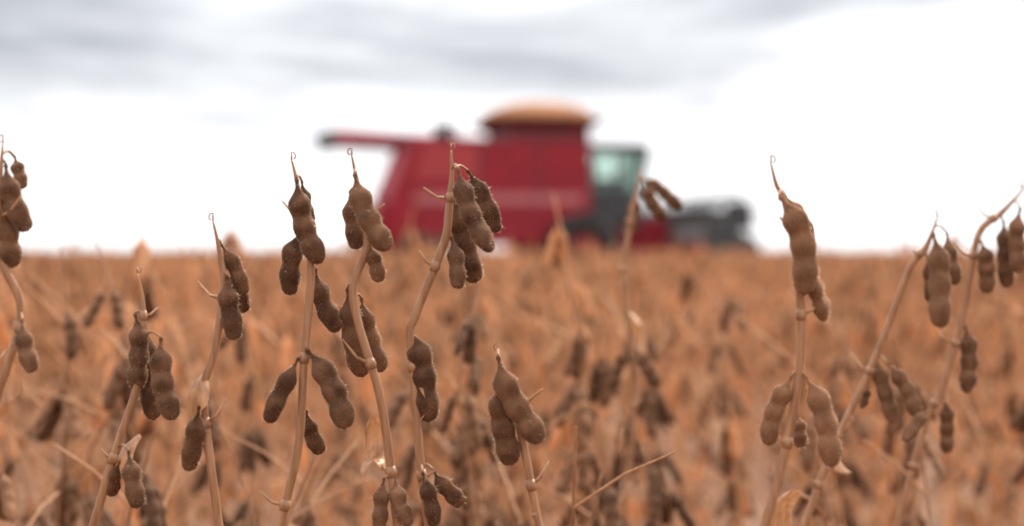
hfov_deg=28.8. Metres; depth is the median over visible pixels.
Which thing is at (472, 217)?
soy plant
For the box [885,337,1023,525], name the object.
soy
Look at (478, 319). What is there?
soy
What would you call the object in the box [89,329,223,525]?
soy
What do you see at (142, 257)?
soy field
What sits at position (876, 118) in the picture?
sky
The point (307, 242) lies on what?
soy plant
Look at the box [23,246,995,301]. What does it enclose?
soy field
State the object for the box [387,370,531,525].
soy plant
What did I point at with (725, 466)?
soy
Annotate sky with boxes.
[0,0,1023,251]
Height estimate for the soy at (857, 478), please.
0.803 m
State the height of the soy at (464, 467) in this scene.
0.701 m
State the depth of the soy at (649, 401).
2.00 m
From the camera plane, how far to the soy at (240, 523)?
1.49 m
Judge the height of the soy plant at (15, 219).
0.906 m
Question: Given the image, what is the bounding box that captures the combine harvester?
[315,102,760,262]
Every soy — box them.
[16,245,173,525]
[24,235,142,525]
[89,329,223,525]
[215,418,373,525]
[338,402,469,525]
[392,286,487,490]
[416,261,489,525]
[480,379,671,525]
[493,448,587,525]
[542,242,607,525]
[571,425,675,525]
[587,474,601,525]
[617,312,691,525]
[667,289,756,525]
[756,288,867,525]
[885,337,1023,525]
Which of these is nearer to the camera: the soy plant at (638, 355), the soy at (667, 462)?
the soy plant at (638, 355)
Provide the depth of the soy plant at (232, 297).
1.00 m
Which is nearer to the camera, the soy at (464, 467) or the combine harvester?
the soy at (464, 467)
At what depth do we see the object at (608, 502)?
1.59 m
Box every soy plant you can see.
[0,134,40,404]
[89,265,181,525]
[181,213,250,525]
[259,152,354,525]
[339,147,413,525]
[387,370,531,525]
[405,142,502,525]
[487,343,548,525]
[609,167,682,510]
[760,155,841,525]
[800,210,961,525]
[893,184,1023,525]
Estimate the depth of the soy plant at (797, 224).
0.95 m
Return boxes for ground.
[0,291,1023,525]
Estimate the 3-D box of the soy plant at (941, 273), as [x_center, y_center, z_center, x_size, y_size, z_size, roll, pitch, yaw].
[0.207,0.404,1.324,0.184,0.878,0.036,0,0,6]
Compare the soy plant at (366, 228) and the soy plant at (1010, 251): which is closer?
the soy plant at (366, 228)
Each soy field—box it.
[0,219,1023,525]
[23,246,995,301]
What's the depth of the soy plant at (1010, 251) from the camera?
1.38 m
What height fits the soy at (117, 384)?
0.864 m
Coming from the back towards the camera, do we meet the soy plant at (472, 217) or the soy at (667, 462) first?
the soy at (667, 462)
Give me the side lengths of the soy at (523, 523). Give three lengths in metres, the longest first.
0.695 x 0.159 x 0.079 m

